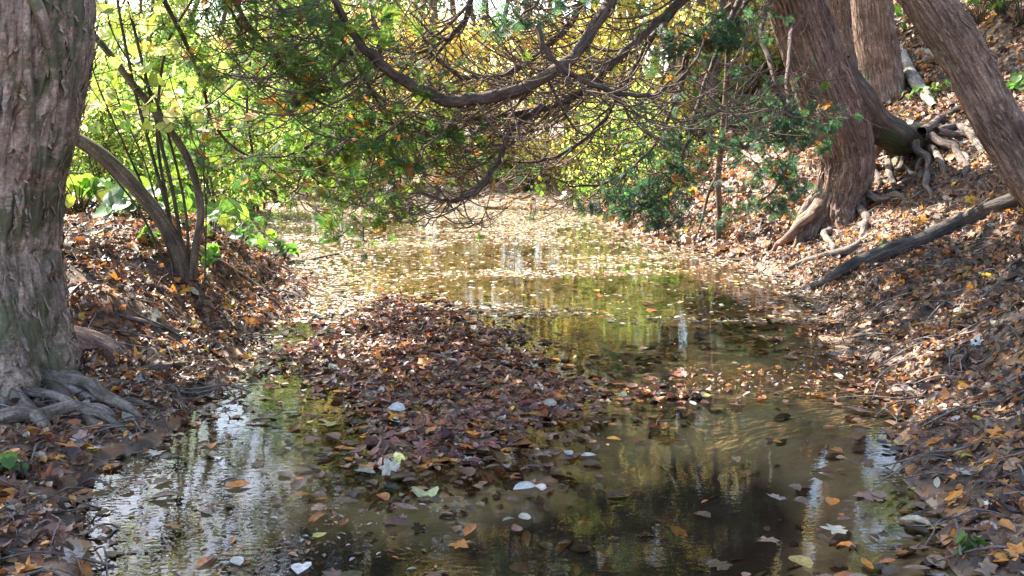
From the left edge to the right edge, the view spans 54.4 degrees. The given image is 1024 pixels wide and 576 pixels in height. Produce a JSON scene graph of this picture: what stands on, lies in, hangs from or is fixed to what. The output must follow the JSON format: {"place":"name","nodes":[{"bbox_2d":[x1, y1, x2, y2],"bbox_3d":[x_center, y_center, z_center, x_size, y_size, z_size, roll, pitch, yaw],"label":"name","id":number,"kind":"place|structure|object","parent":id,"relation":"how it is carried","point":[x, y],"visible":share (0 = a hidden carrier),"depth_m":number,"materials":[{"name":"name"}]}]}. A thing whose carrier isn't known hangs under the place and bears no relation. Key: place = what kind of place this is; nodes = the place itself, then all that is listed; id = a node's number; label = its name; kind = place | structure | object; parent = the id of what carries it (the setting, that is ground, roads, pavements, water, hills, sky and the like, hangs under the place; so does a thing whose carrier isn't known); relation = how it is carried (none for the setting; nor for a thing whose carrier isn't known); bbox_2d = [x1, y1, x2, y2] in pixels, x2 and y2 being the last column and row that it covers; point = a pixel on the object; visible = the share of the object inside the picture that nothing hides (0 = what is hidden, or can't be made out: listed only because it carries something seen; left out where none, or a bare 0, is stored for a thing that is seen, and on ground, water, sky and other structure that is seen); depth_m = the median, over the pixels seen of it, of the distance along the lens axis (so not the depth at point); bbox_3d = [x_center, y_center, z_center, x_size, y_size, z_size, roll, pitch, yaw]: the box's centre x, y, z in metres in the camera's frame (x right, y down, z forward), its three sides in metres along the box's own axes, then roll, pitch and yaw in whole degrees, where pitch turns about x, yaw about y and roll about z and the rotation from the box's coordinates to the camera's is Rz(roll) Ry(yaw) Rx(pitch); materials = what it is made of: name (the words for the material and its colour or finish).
{"place":"outdoors","nodes":[
{"label":"outdoors","id":0,"kind":"place"},
{"bbox_2d":[95,0,694,77],"label":"sky","id":1,"kind":"structure","parent":0,"point":[132,3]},
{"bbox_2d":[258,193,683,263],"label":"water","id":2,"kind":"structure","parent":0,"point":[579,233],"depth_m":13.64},
{"bbox_2d":[66,328,455,575],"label":"floating scraps","id":3,"kind":"object","parent":2,"relation":"on","point":[289,542],"visible":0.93,"depth_m":3.63,"materials":[{"name":"brown plant"}]},
{"bbox_2d":[291,562,310,573],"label":"fallen leaf","id":4,"kind":"object","parent":2,"relation":"on","point":[297,568],"visible":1,"depth_m":3.18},
{"bbox_2d":[378,457,400,475],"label":"fallen leaf","id":5,"kind":"object","parent":2,"relation":"on","point":[389,466],"visible":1,"depth_m":4.02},
{"bbox_2d":[412,486,438,497],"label":"fallen leaf","id":6,"kind":"object","parent":2,"relation":"on","point":[430,493],"visible":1,"depth_m":3.82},
{"bbox_2d":[72,232,947,575],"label":"floating leaves","id":7,"kind":"object","parent":2,"relation":"on","point":[82,494],"visible":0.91,"depth_m":4.31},
{"bbox_2d":[513,482,534,489],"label":"fallen leaf","id":8,"kind":"object","parent":2,"relation":"on","point":[523,485],"visible":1,"depth_m":3.89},
{"bbox_2d":[258,197,834,322],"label":"floating leaves","id":9,"kind":"object","parent":2,"relation":"on","point":[501,307],"visible":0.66,"depth_m":10.07,"materials":[{"name":"brown plant"}]},
{"bbox_2d":[788,555,812,567],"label":"fallen leaf","id":10,"kind":"object","parent":2,"relation":"on","point":[805,561],"visible":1,"depth_m":3.21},
{"bbox_2d":[820,524,847,533],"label":"fallen leaf","id":11,"kind":"object","parent":2,"relation":"on","point":[836,529],"visible":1,"depth_m":3.47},
{"bbox_2d":[898,515,932,526],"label":"fallen leaf","id":12,"kind":"object","parent":2,"relation":"on","point":[918,518],"visible":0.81,"depth_m":3.55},
{"bbox_2d":[0,0,1023,575],"bbox_3d":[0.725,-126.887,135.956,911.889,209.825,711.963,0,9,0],"label":"ground","id":13,"kind":"structure","parent":0,"point":[700,462],"depth_m":4.57,"materials":[{"name":"soil"}]},
{"bbox_2d":[0,451,28,476],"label":"broadleaf plant","id":14,"kind":"object","parent":13,"relation":"on","point":[8,460],"visible":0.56,"depth_m":3.84,"materials":[{"name":"green plant"}]},
{"bbox_2d":[71,429,94,441],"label":"fallen leaf","id":15,"kind":"object","parent":13,"relation":"on","point":[81,433],"visible":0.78,"depth_m":4.31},
{"bbox_2d":[65,173,135,211],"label":"broadleaf plant","id":16,"kind":"object","parent":13,"relation":"on","point":[80,182],"visible":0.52,"depth_m":8.26,"materials":[{"name":"green plant"}]},
{"bbox_2d":[67,169,150,205],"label":"broadleaf plant","id":17,"kind":"object","parent":13,"relation":"on","point":[103,193],"visible":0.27,"depth_m":8.34,"materials":[{"name":"green plant"}]},
{"bbox_2d":[67,83,166,200],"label":"leafy bush","id":18,"kind":"object","parent":13,"relation":"on","point":[106,126],"visible":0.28,"depth_m":14.73,"materials":[{"name":"green plant"}]},
{"bbox_2d":[93,187,143,218],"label":"broadleaf plant","id":19,"kind":"object","parent":13,"relation":"on","point":[114,202],"visible":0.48,"depth_m":7.96,"materials":[{"name":"green plant"}]},
{"bbox_2d":[95,0,150,71],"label":"woodland tree","id":20,"kind":"object","parent":13,"relation":"on","point":[99,20],"visible":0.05,"depth_m":41.86,"materials":[{"name":"green plant"}]},
{"bbox_2d":[93,3,159,84],"bbox_3d":[-12.488,-8.220,28.594,6.356,9.366,5.138,4,10,22],"label":"woodland tree","id":21,"kind":"object","parent":13,"relation":"on","point":[116,19],"visible":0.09,"depth_m":29.38,"materials":[{"name":"yellow plant"}]},
{"bbox_2d":[77,60,212,198],"bbox_3d":[-6.671,-2.599,16.770,3.238,2.837,2.646,1,9,9],"label":"leafy bush","id":22,"kind":"object","parent":13,"relation":"on","point":[133,152],"visible":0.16,"depth_m":16.56,"materials":[{"name":"green plant"}]},
{"bbox_2d":[77,46,212,158],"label":"leafy bush","id":23,"kind":"object","parent":13,"relation":"on","point":[133,62],"depth_m":25.22,"materials":[{"name":"green plant"}]},
{"bbox_2d":[136,223,162,243],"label":"broadleaf plant","id":24,"kind":"object","parent":13,"relation":"on","point":[145,228],"visible":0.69,"depth_m":7.15,"materials":[{"name":"green plant"}]},
{"bbox_2d":[0,198,307,575],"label":"leaf litter","id":25,"kind":"object","parent":13,"relation":"on","point":[59,468],"visible":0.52,"depth_m":5.80,"materials":[{"name":"plant"}]},
{"bbox_2d":[108,0,199,75],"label":"woodland tree","id":26,"kind":"object","parent":13,"relation":"on","point":[160,30],"visible":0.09,"depth_m":39.02,"materials":[{"name":"green plant"}]},
{"bbox_2d":[95,0,214,97],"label":"woodland tree","id":27,"kind":"object","parent":13,"relation":"on","point":[115,45],"visible":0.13,"depth_m":29.78,"materials":[{"name":"green plant"}]},
{"bbox_2d":[118,313,204,345],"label":"fallen branch","id":28,"kind":"object","parent":13,"relation":"on","point":[140,320],"visible":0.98,"depth_m":5.98,"materials":[{"name":"brown wood"}]},
{"bbox_2d":[127,185,196,213],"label":"broadleaf plant","id":29,"kind":"object","parent":13,"relation":"on","point":[191,204],"visible":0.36,"depth_m":8.04,"materials":[{"name":"green plant"}]},
{"bbox_2d":[76,0,257,282],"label":"leaning shrub","id":30,"kind":"object","parent":13,"relation":"on","point":[184,261],"visible":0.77,"depth_m":6.86,"materials":[{"name":"green plant"}]},
{"bbox_2d":[137,361,204,370],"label":"fallen branch","id":31,"kind":"object","parent":13,"relation":"on","point":[153,367],"visible":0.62,"depth_m":5.50,"materials":[{"name":"wood"}]},
{"bbox_2d":[157,178,192,203],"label":"broadleaf plant","id":32,"kind":"object","parent":13,"relation":"on","point":[176,191],"visible":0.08,"depth_m":14.36,"materials":[{"name":"green plant"}]},
{"bbox_2d":[124,1,226,112],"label":"woodland tree","id":33,"kind":"object","parent":13,"relation":"on","point":[222,20],"visible":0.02,"depth_m":31.02,"materials":[{"name":"green plant"}]},
{"bbox_2d":[122,0,234,120],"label":"woodland tree","id":34,"kind":"object","parent":13,"relation":"on","point":[170,1],"visible":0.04,"depth_m":48.47,"materials":[{"name":"green plant"}]},
{"bbox_2d":[90,63,281,218],"bbox_3d":[-4.745,-1.984,14.215,2.879,2.521,2.352,-2,9,-10],"label":"leafy bush","id":35,"kind":"object","parent":13,"relation":"on","point":[187,108],"visible":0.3,"depth_m":14.04,"materials":[{"name":"green plant"}]},
{"bbox_2d":[125,33,262,170],"bbox_3d":[-7.975,-4.326,24.210,3.528,3.782,4.318,3,10,17],"label":"leafy bush","id":36,"kind":"object","parent":13,"relation":"on","point":[168,62],"visible":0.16,"depth_m":23.93,"materials":[{"name":"green plant"}]},
{"bbox_2d":[171,194,248,238],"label":"broadleaf plant","id":37,"kind":"object","parent":13,"relation":"on","point":[228,207],"visible":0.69,"depth_m":8.48,"materials":[{"name":"green plant"}]},
{"bbox_2d":[200,243,220,265],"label":"broadleaf plant","id":38,"kind":"object","parent":13,"relation":"on","point":[212,256],"visible":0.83,"depth_m":7.34,"materials":[{"name":"green plant"}]},
{"bbox_2d":[152,22,269,133],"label":"leafy bush","id":39,"kind":"object","parent":13,"relation":"on","point":[217,45],"visible":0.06,"depth_m":25.94,"materials":[{"name":"green plant"}]},
{"bbox_2d":[209,3,269,112],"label":"woodland tree","id":40,"kind":"object","parent":13,"relation":"on","point":[231,21],"visible":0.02,"depth_m":42.12,"materials":[{"name":"green plant"}]},
{"bbox_2d":[221,220,258,240],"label":"broadleaf plant","id":41,"kind":"object","parent":13,"relation":"on","point":[243,236],"visible":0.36,"depth_m":10.92,"materials":[{"name":"green plant"}]},
{"bbox_2d":[217,259,281,302],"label":"fallen branch","id":42,"kind":"object","parent":13,"relation":"on","point":[228,266],"visible":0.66,"depth_m":7.83,"materials":[{"name":"brown wood"}]},
{"bbox_2d":[231,184,277,211],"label":"broadleaf plant","id":43,"kind":"object","parent":13,"relation":"on","point":[252,201],"visible":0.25,"depth_m":15.25,"materials":[{"name":"green plant"}]},
{"bbox_2d":[180,0,332,151],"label":"woodland tree","id":44,"kind":"object","parent":13,"relation":"on","point":[268,23],"visible":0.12,"depth_m":23.44,"materials":[{"name":"green plant"}]},
{"bbox_2d":[183,81,343,215],"bbox_3d":[-3.809,-2.079,15.695,3.068,2.328,2.148,1,9,8],"label":"leafy bush","id":45,"kind":"object","parent":13,"relation":"on","point":[275,182],"visible":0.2,"depth_m":15.59,"materials":[{"name":"green plant"}]},
{"bbox_2d":[245,229,285,252],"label":"broadleaf plant","id":46,"kind":"object","parent":13,"relation":"on","point":[261,243],"visible":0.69,"depth_m":10.18,"materials":[{"name":"green plant"}]},
{"bbox_2d":[0,0,545,441],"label":"old cedar tree","id":47,"kind":"object","parent":13,"relation":"on","point":[48,53],"visible":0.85,"depth_m":5.40,"materials":[{"name":"green plant"}]},
{"bbox_2d":[203,77,347,194],"bbox_3d":[-4.640,-2.917,19.837,3.059,2.679,2.499,-4,10,-24],"label":"leafy bush","id":48,"kind":"object","parent":13,"relation":"on","point":[283,149],"visible":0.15,"depth_m":19.74,"materials":[{"name":"green plant"}]},
{"bbox_2d":[276,240,300,258],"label":"broadleaf plant","id":49,"kind":"object","parent":13,"relation":"on","point":[290,248],"visible":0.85,"depth_m":10.27,"materials":[{"name":"green plant"}]},
{"bbox_2d":[277,84,395,188],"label":"leafy bush","id":50,"kind":"object","parent":13,"relation":"on","point":[357,157],"visible":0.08,"depth_m":20.36,"materials":[{"name":"green plant"}]},
{"bbox_2d":[305,0,412,146],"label":"woodland tree","id":51,"kind":"object","parent":13,"relation":"on","point":[336,15],"visible":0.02,"depth_m":26.09,"materials":[{"name":"green plant"}]},
{"bbox_2d":[346,0,428,130],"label":"woodland tree","id":52,"kind":"object","parent":13,"relation":"on","point":[403,4],"visible":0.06,"depth_m":28.26,"materials":[{"name":"green plant"}]},
{"bbox_2d":[348,78,434,187],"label":"leafy bush","id":53,"kind":"object","parent":13,"relation":"on","point":[388,107],"visible":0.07,"depth_m":20.54,"materials":[{"name":"green plant"}]},
{"bbox_2d":[330,0,511,174],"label":"woodland tree","id":54,"kind":"object","parent":13,"relation":"on","point":[433,3],"visible":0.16,"depth_m":22.68,"materials":[{"name":"yellow plant"}]},
{"bbox_2d":[73,58,778,230],"bbox_3d":[-5.984,-5.661,25.180,32.063,5.812,32.573,0,9,0],"label":"ground cover","id":55,"kind":"object","parent":13,"relation":"on","point":[212,204],"visible":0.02,"depth_m":19.05,"materials":[{"name":"green plant"}]},
{"bbox_2d":[116,286,777,524],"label":"leaf litter","id":56,"kind":"object","parent":13,"relation":"on","point":[445,434],"visible":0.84,"depth_m":5.23,"materials":[{"name":"brown plant"}]},
{"bbox_2d":[388,402,405,410],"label":"fallen leaf","id":57,"kind":"object","parent":56,"relation":"on","point":[397,406],"visible":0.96,"depth_m":4.88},
{"bbox_2d":[417,355,433,367],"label":"fallen leaf","id":58,"kind":"object","parent":56,"relation":"on","point":[424,361],"visible":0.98,"depth_m":5.78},
{"bbox_2d":[125,2,774,256],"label":"leaf litter","id":59,"kind":"object","parent":13,"relation":"on","point":[517,193],"visible":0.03,"depth_m":18.49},
{"bbox_2d":[401,0,513,133],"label":"woodland tree","id":60,"kind":"object","parent":13,"relation":"on","point":[452,3],"visible":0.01,"depth_m":36.69,"materials":[{"name":"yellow plant"}]},
{"bbox_2d":[428,85,512,184],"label":"leafy bush","id":61,"kind":"object","parent":13,"relation":"on","point":[452,161],"visible":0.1,"depth_m":20.73,"materials":[{"name":"green plant"}]},
{"bbox_2d":[443,0,513,143],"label":"woodland tree","id":62,"kind":"object","parent":13,"relation":"on","point":[485,58],"visible":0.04,"depth_m":25.57,"materials":[{"name":"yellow plant"}]},
{"bbox_2d":[438,0,521,125],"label":"woodland tree","id":63,"kind":"object","parent":13,"relation":"on","point":[480,19],"visible":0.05,"depth_m":32.16,"materials":[{"name":"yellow plant"}]},
{"bbox_2d":[81,229,899,575],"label":"sunken leaves","id":64,"kind":"object","parent":13,"relation":"on","point":[435,555],"visible":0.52,"depth_m":4.54,"materials":[{"name":"plant"}]},
{"bbox_2d":[443,52,553,179],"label":"leafy bush","id":65,"kind":"object","parent":13,"relation":"on","point":[486,135],"visible":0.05,"depth_m":21.87,"materials":[{"name":"green plant"}]},
{"bbox_2d":[0,149,1023,575],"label":"leaf crumbs","id":66,"kind":"object","parent":13,"relation":"on","point":[488,425],"visible":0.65,"depth_m":5.68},
{"bbox_2d":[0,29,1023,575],"bbox_3d":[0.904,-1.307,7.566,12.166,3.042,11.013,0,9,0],"label":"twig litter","id":67,"kind":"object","parent":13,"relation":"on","point":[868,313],"visible":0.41,"depth_m":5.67,"materials":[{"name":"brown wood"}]},
{"bbox_2d":[0,229,1023,575],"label":"soaked leaves","id":68,"kind":"object","parent":13,"relation":"on","point":[864,439],"visible":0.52,"depth_m":4.34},
{"bbox_2d":[500,162,559,191],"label":"broadleaf plant","id":69,"kind":"object","parent":13,"relation":"on","point":[526,186],"visible":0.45,"depth_m":19.39,"materials":[{"name":"green plant"}]},
{"bbox_2d":[509,90,588,185],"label":"leafy bush","id":70,"kind":"object","parent":13,"relation":"on","point":[530,105],"visible":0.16,"depth_m":20.31,"materials":[{"name":"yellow plant"}]},
{"bbox_2d":[130,0,983,259],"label":"cedar tree","id":71,"kind":"object","parent":13,"relation":"on","point":[848,121],"visible":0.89,"depth_m":8.48,"materials":[{"name":"green plant"}]},
{"bbox_2d":[468,0,665,181],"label":"woodland tree","id":72,"kind":"object","parent":13,"relation":"on","point":[602,38],"visible":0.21,"depth_m":20.19,"materials":[{"name":"yellow plant"}]},
{"bbox_2d":[521,43,633,190],"bbox_3d":[1.340,-3.095,19.197,2.564,3.092,2.494,6,11,32],"label":"leafy bush","id":73,"kind":"object","parent":13,"relation":"on","point":[575,151],"visible":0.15,"depth_m":19.06,"materials":[{"name":"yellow plant"}]},
{"bbox_2d":[560,187,595,202],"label":"broadleaf plant","id":74,"kind":"object","parent":13,"relation":"on","point":[576,193],"visible":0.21,"depth_m":16.79,"materials":[{"name":"green plant"}]},
{"bbox_2d":[545,74,672,202],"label":"leafy bush","id":75,"kind":"object","parent":13,"relation":"on","point":[611,150],"visible":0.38,"depth_m":16.52,"materials":[{"name":"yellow plant"}]},
{"bbox_2d":[548,0,698,161],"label":"woodland tree","id":76,"kind":"object","parent":13,"relation":"on","point":[622,2],"visible":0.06,"depth_m":21.34,"materials":[{"name":"yellow plant"}]},
{"bbox_2d":[591,106,718,184],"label":"leafy bush","id":77,"kind":"object","parent":13,"relation":"on","point":[655,152],"visible":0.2,"depth_m":14.48,"materials":[{"name":"green plant"}]},
{"bbox_2d":[620,0,691,107],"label":"woodland tree","id":78,"kind":"object","parent":13,"relation":"on","point":[676,61],"visible":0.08,"depth_m":19.54,"materials":[{"name":"green plant"}]},
{"bbox_2d":[624,182,696,218],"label":"broadleaf plant","id":79,"kind":"object","parent":13,"relation":"on","point":[693,190],"visible":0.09,"depth_m":13.04,"materials":[{"name":"green plant"}]},
{"bbox_2d":[598,0,758,160],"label":"tree","id":80,"kind":"object","parent":13,"relation":"on","point":[685,110],"visible":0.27,"depth_m":17.33,"materials":[{"name":"yellow plant"}]},
{"bbox_2d":[636,0,725,137],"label":"woodland tree","id":81,"kind":"object","parent":13,"relation":"on","point":[702,5],"visible":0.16,"depth_m":17.18,"materials":[{"name":"brown plant"}]},
{"bbox_2d":[679,1,748,240],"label":"dead sapling","id":82,"kind":"object","parent":13,"relation":"on","point":[718,177],"visible":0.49,"depth_m":11.17,"materials":[{"name":"wood"}]},
{"bbox_2d":[694,83,746,103],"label":"broadleaf plant","id":83,"kind":"object","parent":13,"relation":"on","point":[721,86],"visible":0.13,"depth_m":17.99,"materials":[{"name":"green plant"}]},
{"bbox_2d":[718,55,781,94],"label":"broadleaf plant","id":84,"kind":"object","parent":13,"relation":"on","point":[756,65],"visible":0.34,"depth_m":18.18,"materials":[{"name":"green plant"}]},
{"bbox_2d":[721,0,781,82],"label":"leafy bush","id":85,"kind":"object","parent":13,"relation":"on","point":[771,47],"visible":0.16,"depth_m":18.31,"materials":[{"name":"green plant"}]},
{"bbox_2d":[739,48,784,80],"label":"broadleaf plant","id":86,"kind":"object","parent":13,"relation":"on","point":[778,61],"visible":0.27,"depth_m":18.28,"materials":[{"name":"green plant"}]},
{"bbox_2d":[598,0,1023,261],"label":"leaf litter","id":87,"kind":"object","parent":13,"relation":"on","point":[917,106],"visible":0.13,"depth_m":12.61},
{"bbox_2d":[783,239,862,269],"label":"fallen branch","id":88,"kind":"object","parent":13,"relation":"on","point":[848,249],"visible":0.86,"depth_m":9.03,"materials":[{"name":"brown wood"}]},
{"bbox_2d":[827,0,858,68],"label":"cedar tree","id":89,"kind":"object","parent":13,"relation":"on","point":[843,17],"visible":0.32,"depth_m":14.92,"materials":[{"name":"brown plant"}]},
{"bbox_2d":[665,66,1023,575],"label":"leaf litter","id":90,"kind":"object","parent":13,"relation":"on","point":[1015,567],"visible":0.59,"depth_m":6.48,"materials":[{"name":"plant"}]},
{"bbox_2d":[850,0,905,103],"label":"cedar tree","id":91,"kind":"object","parent":13,"relation":"on","point":[878,51],"visible":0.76,"depth_m":12.95,"materials":[{"name":"brown plant"}]},
{"bbox_2d":[893,5,908,31],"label":"broadleaf plant","id":92,"kind":"object","parent":13,"relation":"on","point":[898,9],"visible":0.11,"depth_m":16.77,"materials":[{"name":"green plant"}]},
{"bbox_2d":[810,193,1020,289],"bbox_3d":[3.375,-0.412,8.206,1.744,0.912,0.435,2,10,14],"label":"fallen branch","id":93,"kind":"object","parent":13,"relation":"on","point":[947,226],"visible":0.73,"depth_m":8.18,"materials":[{"name":"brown wood"}]},
{"bbox_2d":[900,44,937,109],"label":"fallen branch","id":94,"kind":"object","parent":13,"relation":"on","point":[913,78],"visible":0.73,"depth_m":12.88,"materials":[{"name":"grey wood"}]},
{"bbox_2d":[902,86,938,101],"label":"broadleaf plant","id":95,"kind":"object","parent":13,"relation":"on","point":[916,89],"visible":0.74,"depth_m":12.34,"materials":[{"name":"green plant"}]},
{"bbox_2d":[923,78,952,96],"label":"broadleaf plant","id":96,"kind":"object","parent":13,"relation":"on","point":[946,82],"visible":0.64,"depth_m":12.23,"materials":[{"name":"green plant"}]},
{"bbox_2d":[944,488,963,504],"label":"fallen leaf","id":97,"kind":"object","parent":13,"relation":"on","point":[953,494],"visible":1,"depth_m":3.63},
{"bbox_2d":[896,0,1023,209],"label":"cedar tree","id":98,"kind":"object","parent":13,"relation":"on","point":[950,35],"visible":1,"depth_m":7.24,"materials":[{"name":"brown plant"}]},
{"bbox_2d":[953,530,986,555],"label":"broadleaf plant","id":99,"kind":"object","parent":13,"relation":"on","point":[962,536],"visible":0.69,"depth_m":3.21,"materials":[{"name":"green plant"}]},
{"bbox_2d":[961,0,998,25],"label":"broadleaf plant","id":100,"kind":"object","parent":13,"relation":"on","point":[981,16],"visible":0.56,"depth_m":13.88,"materials":[{"name":"green plant"}]},
{"bbox_2d":[966,0,1013,15],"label":"broadleaf plant","id":101,"kind":"object","parent":13,"relation":"on","point":[1001,11],"visible":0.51,"depth_m":13.50,"materials":[{"name":"green plant"}]},
{"bbox_2d":[985,424,1004,437],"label":"fallen leaf","id":102,"kind":"object","parent":13,"relation":"on","point":[992,432],"visible":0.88,"depth_m":4.00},
{"bbox_2d":[979,0,1023,25],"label":"broadleaf plant","id":103,"kind":"object","parent":13,"relation":"on","point":[1020,14],"visible":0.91,"depth_m":12.76,"materials":[{"name":"green plant"}]},
{"bbox_2d":[1006,72,1023,95],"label":"broadleaf plant","id":104,"kind":"object","parent":13,"relation":"on","point":[1017,80],"visible":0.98,"depth_m":11.02,"materials":[{"name":"green plant"}]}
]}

